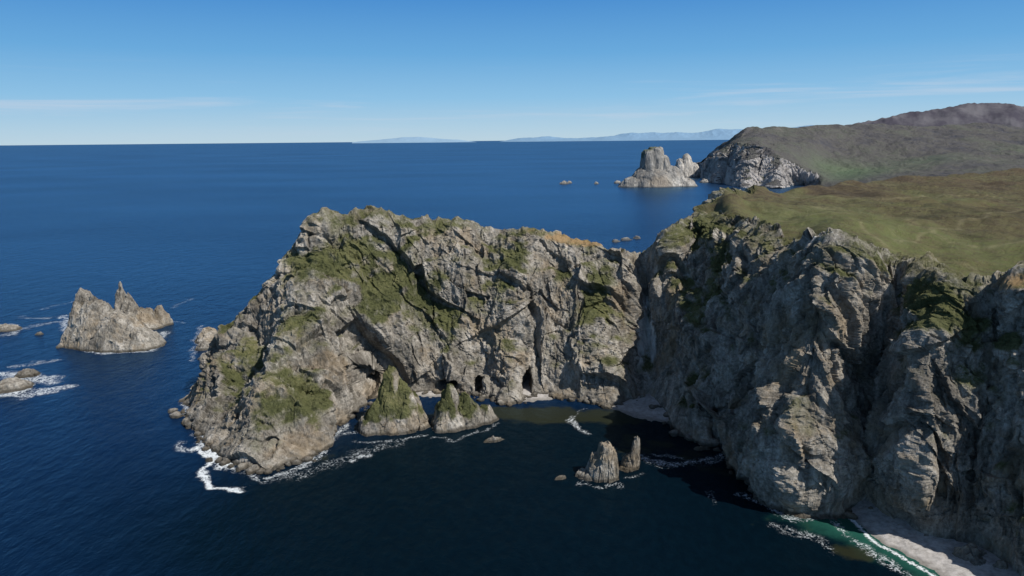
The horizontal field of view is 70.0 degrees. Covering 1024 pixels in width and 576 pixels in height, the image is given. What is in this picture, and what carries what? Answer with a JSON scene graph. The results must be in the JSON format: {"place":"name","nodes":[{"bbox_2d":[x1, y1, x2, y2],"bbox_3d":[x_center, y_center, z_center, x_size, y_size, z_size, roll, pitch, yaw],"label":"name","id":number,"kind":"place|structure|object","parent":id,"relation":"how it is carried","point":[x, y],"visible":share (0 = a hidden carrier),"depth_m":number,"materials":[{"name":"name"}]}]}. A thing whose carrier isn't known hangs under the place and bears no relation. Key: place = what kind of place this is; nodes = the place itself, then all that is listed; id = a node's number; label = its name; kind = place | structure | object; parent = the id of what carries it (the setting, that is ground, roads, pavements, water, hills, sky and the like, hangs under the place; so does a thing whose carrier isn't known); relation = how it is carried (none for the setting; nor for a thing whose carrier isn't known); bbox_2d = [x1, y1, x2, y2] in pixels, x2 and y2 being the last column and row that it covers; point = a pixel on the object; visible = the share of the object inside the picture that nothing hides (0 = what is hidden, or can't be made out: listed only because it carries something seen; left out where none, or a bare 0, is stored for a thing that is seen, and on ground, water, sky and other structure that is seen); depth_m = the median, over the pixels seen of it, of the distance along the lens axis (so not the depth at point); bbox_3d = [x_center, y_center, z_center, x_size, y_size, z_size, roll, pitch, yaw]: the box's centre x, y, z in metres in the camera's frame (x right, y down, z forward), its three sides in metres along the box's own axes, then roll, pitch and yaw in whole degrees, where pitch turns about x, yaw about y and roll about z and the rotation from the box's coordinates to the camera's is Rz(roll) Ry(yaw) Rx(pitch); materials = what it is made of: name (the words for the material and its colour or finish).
{"place":"outdoors","nodes":[
{"label":"outdoors","id":0,"kind":"place"},
{"bbox_2d":[352,137,472,142],"bbox_3d":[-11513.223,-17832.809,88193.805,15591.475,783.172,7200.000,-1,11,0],"label":"distant island","id":1,"kind":"structure","parent":0,"point":[413,140],"depth_m":86971.64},
{"bbox_2d":[416,391,440,397],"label":"shingle beach","id":2,"kind":"structure","parent":0,"point":[430,394],"depth_m":586.46,"materials":[{"name":"grey gravel"}]},
{"bbox_2d":[0,140,939,575],"bbox_3d":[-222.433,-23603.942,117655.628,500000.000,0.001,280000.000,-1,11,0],"label":"sea","id":3,"kind":"structure","parent":0,"point":[106,468],"depth_m":503.83,"materials":[{"name":"liquid"}]},
{"bbox_2d":[0,323,21,331],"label":"sea rock","id":4,"kind":"object","parent":3,"relation":"in","point":[5,327],"visible":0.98,"depth_m":803.79,"materials":[{"name":"grey stone"}]},
{"bbox_2d":[0,376,34,393],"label":"sea rock","id":5,"kind":"object","parent":3,"relation":"in","point":[12,384],"visible":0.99,"depth_m":606.99,"materials":[{"name":"grey stone"}]},
{"bbox_2d":[14,368,40,377],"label":"sea rock","id":6,"kind":"object","parent":3,"relation":"in","point":[26,373],"visible":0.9,"depth_m":642.90,"materials":[{"name":"grey stone"}]},
{"bbox_2d":[56,343,63,347],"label":"sea rock","id":7,"kind":"object","parent":3,"relation":"in","point":[60,345],"visible":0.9,"depth_m":733.56,"materials":[{"name":"grey stone"}]},
{"bbox_2d":[60,287,165,352],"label":"sea stack","id":8,"kind":"object","parent":3,"relation":"in","point":[94,323],"visible":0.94,"depth_m":727.08,"materials":[{"name":"grey stone"}]},
{"bbox_2d":[114,281,173,329],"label":"sea stack","id":9,"kind":"object","parent":3,"relation":"in","point":[158,317],"visible":0.6,"depth_m":809.02,"materials":[{"name":"grey stone"}]},
{"bbox_2d":[194,327,216,359],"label":"sea rock","id":10,"kind":"object","parent":3,"relation":"in","point":[204,338],"visible":0.63,"depth_m":744.14,"materials":[{"name":"grey stone"}]},
{"bbox_2d":[358,365,430,436],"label":"sea stack","id":11,"kind":"object","parent":3,"relation":"in","point":[396,408],"visible":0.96,"depth_m":513.66,"materials":[{"name":"grey stone"}]},
{"bbox_2d":[431,383,498,432],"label":"sea stack","id":12,"kind":"object","parent":3,"relation":"in","point":[455,412],"visible":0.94,"depth_m":519.84,"materials":[{"name":"grey stone"}]},
{"bbox_2d":[483,436,503,442],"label":"sea rock","id":13,"kind":"object","parent":3,"relation":"in","point":[492,439],"visible":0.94,"depth_m":493.96,"materials":[{"name":"grey stone"}]},
{"bbox_2d":[554,475,565,479],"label":"sea rock","id":14,"kind":"object","parent":3,"relation":"in","point":[560,477],"visible":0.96,"depth_m":438.83,"materials":[{"name":"grey stone"}]},
{"bbox_2d":[168,388,1004,569],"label":"shore boulders","id":15,"kind":"object","parent":3,"relation":"in","point":[258,469],"visible":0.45,"depth_m":500.65,"materials":[{"name":"grey stone"}]},
{"bbox_2d":[575,441,618,482],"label":"sea stack","id":16,"kind":"object","parent":3,"relation":"in","point":[602,465],"visible":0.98,"depth_m":435.57,"materials":[{"name":"grey stone"}]},
{"bbox_2d":[612,237,631,241],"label":"sea rock","id":17,"kind":"object","parent":3,"relation":"in","point":[622,239],"visible":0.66,"depth_m":1468.72,"materials":[{"name":"grey stone"}]},
{"bbox_2d":[618,436,639,472],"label":"sea stack","id":18,"kind":"object","parent":3,"relation":"in","point":[630,461],"visible":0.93,"depth_m":450.12,"materials":[{"name":"grey stone"}]},
{"bbox_2d":[618,147,696,187],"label":"tall sea stack","id":19,"kind":"object","parent":3,"relation":"in","point":[656,169],"visible":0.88,"depth_m":3088.24,"materials":[{"name":"grey stone"}]},
{"bbox_2d":[675,153,700,177],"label":"tall sea stack","id":20,"kind":"object","parent":3,"relation":"in","point":[686,166],"visible":0.6,"depth_m":3816.79,"materials":[{"name":"grey stone"}]},
{"bbox_2d":[694,446,709,450],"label":"sea rock","id":21,"kind":"object","parent":3,"relation":"in","point":[698,448],"visible":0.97,"depth_m":478.69,"materials":[{"name":"grey stone"}]},
{"bbox_2d":[0,0,1023,144],"label":"sky","id":22,"kind":"structure","parent":0,"point":[73,72],"materials":[{"name":"blue"}]},
{"bbox_2d":[523,377,552,401],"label":"shingle beach","id":23,"kind":"structure","parent":0,"point":[526,390],"depth_m":581.38,"materials":[{"name":"grey gravel"}]},
{"bbox_2d":[178,168,1023,575],"bbox_3d":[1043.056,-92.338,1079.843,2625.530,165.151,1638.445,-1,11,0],"label":"sea cliff headland","id":24,"kind":"structure","parent":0,"point":[828,352],"depth_m":516.55,"materials":[{"name":"grey stone"}]},
{"bbox_2d":[611,394,668,422],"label":"shingle beach","id":25,"kind":"structure","parent":0,"point":[639,408],"depth_m":549.24,"materials":[{"name":"grey gravel"}]},
{"bbox_2d":[501,125,812,141],"bbox_3d":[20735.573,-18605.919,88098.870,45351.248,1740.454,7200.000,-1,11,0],"label":"distant hills","id":26,"kind":"structure","parent":0,"point":[721,134],"depth_m":86906.42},
{"bbox_2d":[696,123,1023,187],"bbox_3d":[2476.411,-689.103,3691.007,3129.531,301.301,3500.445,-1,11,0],"label":"distant headland","id":27,"kind":"structure","parent":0,"point":[784,157],"depth_m":3362.72,"materials":[{"name":"green plant"}]},
{"bbox_2d":[852,499,1019,575],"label":"shingle beach","id":28,"kind":"structure","parent":0,"point":[929,551],"depth_m":360.84,"materials":[{"name":"grey gravel"}]},
{"bbox_2d":[952,542,986,565],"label":"sea rock","id":29,"kind":"object","parent":28,"relation":"on","point":[971,553],"visible":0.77,"depth_m":349.15,"materials":[{"name":"grey stone"}]},
{"bbox_2d":[992,559,1007,569],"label":"sea rock","id":30,"kind":"object","parent":28,"relation":"on","point":[1001,564],"visible":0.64,"depth_m":340.47,"materials":[{"name":"grey stone"}]},
{"bbox_2d":[854,103,1023,127],"bbox_3d":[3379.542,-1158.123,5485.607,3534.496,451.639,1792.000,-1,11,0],"label":"distant mountain","id":31,"kind":"structure","parent":0,"point":[995,113],"depth_m":5340.11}
]}

